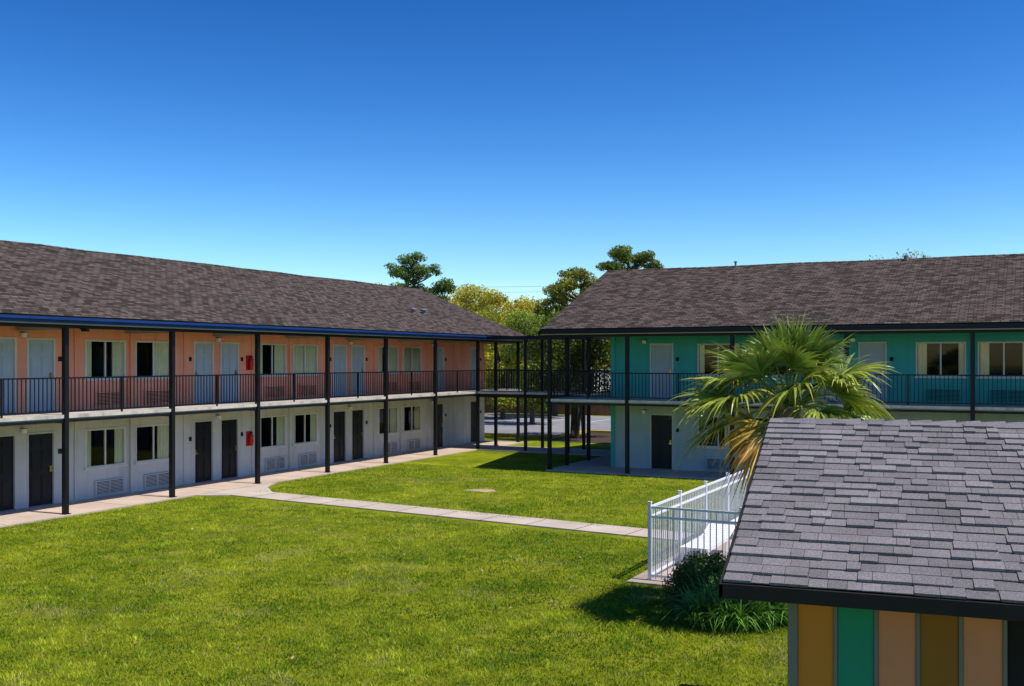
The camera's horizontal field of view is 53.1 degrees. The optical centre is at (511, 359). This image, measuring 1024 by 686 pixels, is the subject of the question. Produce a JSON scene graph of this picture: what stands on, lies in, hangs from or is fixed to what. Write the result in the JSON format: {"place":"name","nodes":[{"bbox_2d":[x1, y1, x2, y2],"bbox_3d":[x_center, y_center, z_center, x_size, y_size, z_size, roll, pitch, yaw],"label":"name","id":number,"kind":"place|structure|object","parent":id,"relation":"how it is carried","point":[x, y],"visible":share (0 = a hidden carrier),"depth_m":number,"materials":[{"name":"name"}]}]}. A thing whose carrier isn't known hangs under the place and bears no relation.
{"place":"outdoors","nodes":[
{"label":"outdoors","id":0,"kind":"place"},
{"bbox_2d":[91,342,413,465],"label":"windows","id":1,"kind":"structure","parent":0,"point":[144,368],"depth_m":34.13,"materials":[{"name":"glass"}]},
{"bbox_2d":[0,412,787,685],"bbox_3d":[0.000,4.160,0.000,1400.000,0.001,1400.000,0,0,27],"label":"ground","id":2,"kind":"structure","parent":0,"point":[509,461],"depth_m":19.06,"materials":[{"name":"green plant"}]},
{"bbox_2d":[0,440,523,527],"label":"ground walkway","id":3,"kind":"structure","parent":2,"relation":"on","point":[29,515],"depth_m":33.27,"materials":[{"name":"concrete"}]},
{"bbox_2d":[0,396,483,508],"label":"wall","id":4,"kind":"structure","parent":3,"relation":"on","point":[457,423],"depth_m":35.10,"materials":[{"name":"grey paint"}]},
{"bbox_2d":[0,400,475,511],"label":"doors","id":5,"kind":"structure","parent":4,"relation":"attached to","point":[40,468],"depth_m":34.49,"materials":[{"name":"grey paint"}]},
{"bbox_2d":[246,431,253,445],"bbox_3d":[-9.298,2.800,36.470,0.174,0.520,0.320,0,0,27],"label":"fire extinguisher","id":6,"kind":"object","parent":4,"relation":"attached to","point":[249,438],"visible":1,"depth_m":36.41,"materials":[{"name":"red metal"}]},
{"bbox_2d":[20,400,480,453],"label":"lights","id":7,"kind":"object","parent":4,"relation":"attached to","point":[23,430],"visible":0.92,"depth_m":34.97,"materials":[{"name":"metal"}]},
{"bbox_2d":[74,399,427,500],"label":"wall panels","id":8,"kind":"object","parent":4,"relation":"attached to","point":[108,486],"visible":0.82,"depth_m":33.70,"materials":[{"name":"grey paint"}]},
{"bbox_2d":[84,405,421,470],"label":"windows","id":9,"kind":"structure","parent":4,"relation":"attached to","point":[120,445],"depth_m":33.19,"materials":[{"name":"white glass"}]},
{"bbox_2d":[16,325,520,514],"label":"posts","id":10,"kind":"object","parent":3,"relation":"on","point":[65,423],"visible":0.78,"depth_m":34.05,"materials":[{"name":"black metal"}]},
{"bbox_2d":[0,388,520,425],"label":"walkway","id":11,"kind":"structure","parent":10,"relation":"on","point":[39,418],"depth_m":32.14,"materials":[{"name":"concrete"}]},
{"bbox_2d":[0,326,483,412],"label":"wall","id":12,"kind":"structure","parent":11,"relation":"on","point":[457,355],"depth_m":34.97,"materials":[{"name":"paint"}]},
{"bbox_2d":[0,337,475,413],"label":"doors","id":13,"kind":"structure","parent":12,"relation":"attached to","point":[40,357],"depth_m":34.46,"materials":[{"name":"blue metal"}]},
{"bbox_2d":[246,355,253,369],"bbox_3d":[-9.298,0.100,36.470,0.174,0.520,0.320,0,0,27],"label":"fire extinguisher","id":14,"kind":"object","parent":12,"relation":"attached to","point":[249,362],"visible":1,"depth_m":36.41,"materials":[{"name":"red metal"}]},
{"bbox_2d":[20,332,480,360],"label":"lights","id":15,"kind":"object","parent":12,"relation":"attached to","point":[24,334],"visible":0.92,"depth_m":34.98,"materials":[{"name":"metal"}]},
{"bbox_2d":[74,328,427,409],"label":"wall panels","id":16,"kind":"object","parent":12,"relation":"attached to","point":[184,365],"visible":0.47,"depth_m":33.66,"materials":[{"name":"paint"}]},
{"bbox_2d":[84,340,421,380],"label":"windows","id":17,"kind":"structure","parent":12,"relation":"attached to","point":[304,358],"depth_m":37.93,"materials":[{"name":"beige glass"}]},
{"bbox_2d":[0,314,523,342],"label":"roof fascia","id":18,"kind":"structure","parent":12,"relation":"attached to","point":[51,322],"depth_m":31.81,"materials":[{"name":"paint"}]},
{"bbox_2d":[80,328,88,331],"bbox_3d":[-11.572,-0.855,27.698,0.270,0.170,0.100,0,0,27],"label":"security camera","id":19,"kind":"object","parent":18,"relation":"attached to","point":[84,329],"visible":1,"depth_m":27.66,"materials":[{"name":"black paint"}]},
{"bbox_2d":[0,369,517,417],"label":"railing","id":20,"kind":"object","parent":11,"relation":"on","point":[121,393],"visible":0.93,"depth_m":32.54,"materials":[{"name":"black metal"}]},
{"bbox_2d":[36,509,673,675],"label":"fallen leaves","id":21,"kind":"object","parent":2,"relation":"on","point":[260,647],"visible":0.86,"depth_m":18.51,"materials":[{"name":"brown plant"}]},
{"bbox_2d":[384,251,456,300],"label":"pine tree","id":22,"kind":"object","parent":2,"relation":"on","point":[441,287],"visible":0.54,"depth_m":79.61,"materials":[{"name":"green plant"}]},
{"bbox_2d":[436,294,474,311],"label":"oak tree","id":23,"kind":"object","parent":2,"relation":"on","point":[456,301],"visible":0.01,"depth_m":82.14,"materials":[{"name":"green plant"}]},
{"bbox_2d":[447,283,510,379],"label":"oak tree","id":24,"kind":"object","parent":2,"relation":"on","point":[486,299],"visible":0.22,"depth_m":77.34,"materials":[{"name":"green plant"}]},
{"bbox_2d":[469,489,495,491],"bbox_3d":[-0.954,4.142,32.591,1.066,0.012,0.772,0,0,27],"label":"bare dirt patch","id":25,"kind":"object","parent":2,"relation":"on","point":[485,490],"visible":1,"depth_m":32.51,"materials":[{"name":"beige soil"}]},
{"bbox_2d":[476,305,538,418],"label":"oak tree","id":26,"kind":"object","parent":2,"relation":"on","point":[503,403],"visible":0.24,"depth_m":71.22,"materials":[{"name":"green plant"}]},
{"bbox_2d":[484,295,536,382],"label":"oak tree","id":27,"kind":"object","parent":2,"relation":"on","point":[523,304],"visible":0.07,"depth_m":80.31,"materials":[{"name":"green plant"}]},
{"bbox_2d":[509,298,540,314],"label":"oak tree","id":28,"kind":"object","parent":2,"relation":"on","point":[528,303],"visible":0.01,"depth_m":88.60,"materials":[{"name":"green plant"}]},
{"bbox_2d":[500,308,564,424],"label":"oak tree","id":29,"kind":"object","parent":2,"relation":"on","point":[518,320],"visible":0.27,"depth_m":65.70,"materials":[{"name":"green plant"}]},
{"bbox_2d":[477,336,610,455],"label":"walkway bridge","id":30,"kind":"structure","parent":2,"relation":"on","point":[525,394],"depth_m":46.76,"materials":[{"name":"metal"}]},
{"bbox_2d":[484,397,610,415],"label":"wooden fence","id":31,"kind":"object","parent":2,"relation":"on","point":[600,410],"visible":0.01,"depth_m":77.77,"materials":[{"name":"brown wood"}]},
{"bbox_2d":[484,430,610,437],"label":"kerb","id":32,"kind":"structure","parent":2,"relation":"on","point":[539,436],"depth_m":55.73,"materials":[{"name":"yellow paint"}]},
{"bbox_2d":[484,413,610,434],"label":"parking lot","id":33,"kind":"structure","parent":2,"relation":"on","point":[505,426],"depth_m":65.83,"materials":[{"name":"grey asphalt"}]},
{"bbox_2d":[529,298,572,415],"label":"oak tree","id":34,"kind":"object","parent":2,"relation":"on","point":[554,409],"visible":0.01,"depth_m":75.80,"materials":[{"name":"green plant"}]},
{"bbox_2d":[533,266,597,413],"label":"pine tree","id":35,"kind":"object","parent":2,"relation":"on","point":[559,293],"visible":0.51,"depth_m":71.55,"materials":[{"name":"green plant"}]},
{"bbox_2d":[539,329,614,466],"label":"gable end and side walkway","id":36,"kind":"structure","parent":2,"relation":"on","point":[607,460],"depth_m":39.38,"materials":[{"name":"teal paint"}]},
{"bbox_2d":[541,255,1023,329],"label":"shingle roof","id":37,"kind":"structure","parent":36,"relation":"on","point":[971,290],"depth_m":36.96,"materials":[{"name":"tile"}]},
{"bbox_2d":[540,323,1023,336],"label":"roof fascia","id":38,"kind":"structure","parent":37,"relation":"attached to","point":[922,328],"depth_m":33.90,"materials":[{"name":"paint"}]},
{"bbox_2d":[606,253,1023,271],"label":"ridge cap","id":39,"kind":"object","parent":37,"relation":"on","point":[818,262],"visible":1,"depth_m":40.18,"materials":[{"name":"concrete"}]},
{"bbox_2d":[734,254,908,267],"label":"roof vents","id":40,"kind":"object","parent":37,"relation":"on","point":[906,257],"visible":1,"depth_m":38.60,"materials":[{"name":"metal"}]},
{"bbox_2d":[544,433,610,443],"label":"mulch bed","id":41,"kind":"object","parent":2,"relation":"on","point":[603,438],"visible":0.2,"depth_m":53.47,"materials":[{"name":"soil"}]},
{"bbox_2d":[519,308,610,438],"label":"shade tree","id":42,"kind":"object","parent":41,"relation":"on","point":[599,353],"visible":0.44,"depth_m":53.86,"materials":[{"name":"green plant"}]},
{"bbox_2d":[570,281,610,369],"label":"oak tree","id":43,"kind":"object","parent":2,"relation":"on","point":[577,294],"depth_m":84.29,"materials":[{"name":"green plant"}]},
{"bbox_2d":[595,244,663,270],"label":"pine tree","id":44,"kind":"object","parent":2,"relation":"on","point":[622,254],"visible":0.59,"depth_m":79.55,"materials":[{"name":"green plant"}]},
{"bbox_2d":[545,464,742,480],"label":"ground walkway","id":45,"kind":"structure","parent":2,"relation":"on","point":[638,471],"depth_m":37.74,"materials":[{"name":"concrete"}]},
{"bbox_2d":[547,333,974,474],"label":"posts","id":46,"kind":"object","parent":45,"relation":"on","point":[732,427],"visible":0.43,"depth_m":38.46,"materials":[{"name":"black metal"}]},
{"bbox_2d":[551,397,1023,413],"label":"walkway","id":47,"kind":"structure","parent":46,"relation":"attached to","point":[960,408],"depth_m":34.35,"materials":[{"name":"concrete"}]},
{"bbox_2d":[551,371,1023,405],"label":"railing","id":48,"kind":"object","parent":47,"relation":"on","point":[597,373],"visible":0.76,"depth_m":36.15,"materials":[{"name":"black metal"}]},
{"bbox_2d":[615,332,1023,404],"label":"wall","id":49,"kind":"structure","parent":47,"relation":"on","point":[901,349],"depth_m":34.90,"materials":[{"name":"teal paint"}]},
{"bbox_2d":[642,337,892,360],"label":"lights","id":50,"kind":"object","parent":49,"relation":"attached to","point":[852,340],"visible":0.84,"depth_m":35.37,"materials":[{"name":"metal"}]},
{"bbox_2d":[650,342,886,402],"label":"doors","id":51,"kind":"structure","parent":49,"relation":"attached to","point":[661,357],"depth_m":35.79,"materials":[{"name":"blue metal"}]},
{"bbox_2d":[696,341,1023,378],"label":"windows","id":52,"kind":"structure","parent":49,"relation":"attached to","point":[983,358],"depth_m":33.97,"materials":[{"name":"beige glass"}]},
{"bbox_2d":[707,335,1023,402],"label":"ac grilles","id":53,"kind":"object","parent":49,"relation":"attached to","point":[953,395],"visible":0.5,"depth_m":33.85,"materials":[{"name":"metal"}]},
{"bbox_2d":[615,406,1023,472],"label":"wall","id":54,"kind":"structure","parent":45,"relation":"on","point":[639,439],"depth_m":38.20,"materials":[{"name":"grey paint"}]},
{"bbox_2d":[706,408,744,470],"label":"ac grilles","id":55,"kind":"object","parent":54,"relation":"attached to","point":[711,464],"visible":0.17,"depth_m":37.49,"materials":[{"name":"grey metal"}]},
{"bbox_2d":[696,415,768,448],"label":"windows","id":56,"kind":"structure","parent":54,"relation":"attached to","point":[717,446],"depth_m":37.52,"materials":[{"name":"black glass"}]},
{"bbox_2d":[650,414,884,469],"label":"doors","id":57,"kind":"structure","parent":54,"relation":"attached to","point":[661,441],"depth_m":38.59,"materials":[{"name":"grey paint"}]},
{"bbox_2d":[627,524,736,586],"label":"pool deck","id":58,"kind":"structure","parent":2,"relation":"on","point":[642,578],"depth_m":19.78,"materials":[{"name":"concrete"}]},
{"bbox_2d":[647,465,751,579],"bbox_3d":[11.273,3.393,20.968,13.974,1.475,11.074,0,0,27],"label":"white pool fence","id":59,"kind":"object","parent":58,"relation":"on","point":[704,520],"visible":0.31,"depth_m":20.54,"materials":[{"name":"metal"}]},
{"bbox_2d":[680,523,734,564],"bbox_3d":[4.090,3.836,21.268,0.600,0.580,2.126,0,0,27],"label":"pool lounge chair","id":60,"kind":"object","parent":58,"relation":"on","point":[713,539],"visible":0.78,"depth_m":21.41,"materials":[{"name":"white paint"}]},
{"bbox_2d":[662,551,727,604],"bbox_3d":[3.298,3.806,17.920,1.177,0.766,1.957,0,0,27],"label":"shrub","id":61,"kind":"object","parent":2,"relation":"on","point":[694,563],"visible":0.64,"depth_m":17.55,"materials":[{"name":"green plant"}]},
{"bbox_2d":[652,567,787,633],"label":"lily plants","id":62,"kind":"object","parent":2,"relation":"on","point":[707,607],"visible":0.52,"depth_m":15.85,"materials":[{"name":"green plant"}]},
{"bbox_2d":[666,308,901,502],"bbox_3d":[4.526,1.715,16.474,3.815,5.090,3.850,0,0,27],"label":"sabal palm","id":63,"kind":"object","parent":2,"relation":"on","point":[805,354],"visible":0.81,"depth_m":16.10,"materials":[{"name":"green plant"}]},
{"bbox_2d":[700,343,1022,445],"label":"windows","id":64,"kind":"structure","parent":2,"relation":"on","point":[1013,358],"depth_m":35.33,"materials":[{"name":"glass"}]},
{"bbox_2d":[719,417,1023,685],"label":"pool shed","id":65,"kind":"structure","parent":2,"relation":"on","point":[877,552],"depth_m":7.00,"materials":[{"name":"grey"}]},
{"bbox_2d":[869,248,928,259],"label":"oak tree","id":66,"kind":"object","parent":2,"relation":"on","point":[903,255],"depth_m":77.48,"materials":[{"name":"green plant"}]},
{"bbox_2d":[195,482,700,541],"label":"concrete path","id":67,"kind":"structure","parent":0,"point":[251,491],"depth_m":27.73,"materials":[{"name":"beige concrete"}]},
{"bbox_2d":[0,0,1023,312],"label":"sky","id":68,"kind":"structure","parent":0,"point":[511,145],"materials":[{"name":"blue"}]},
{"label":"gable ends","id":69,"kind":"object","parent":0,"visible":0},
{"bbox_2d":[0,241,525,335],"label":"shingle roof","id":70,"kind":"structure","parent":69,"relation":"on","point":[38,280],"depth_m":35.39,"materials":[{"name":"tile"}]},
{"bbox_2d":[0,240,418,288],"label":"ridge cap","id":71,"kind":"object","parent":70,"relation":"on","point":[190,262],"visible":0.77,"depth_m":39.17,"materials":[{"name":"concrete"}]},
{"bbox_2d":[410,308,426,313],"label":"roof vents","id":72,"kind":"object","parent":70,"relation":"on","point":[423,310],"visible":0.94,"depth_m":46.67,"materials":[{"name":"metal"}]}
]}

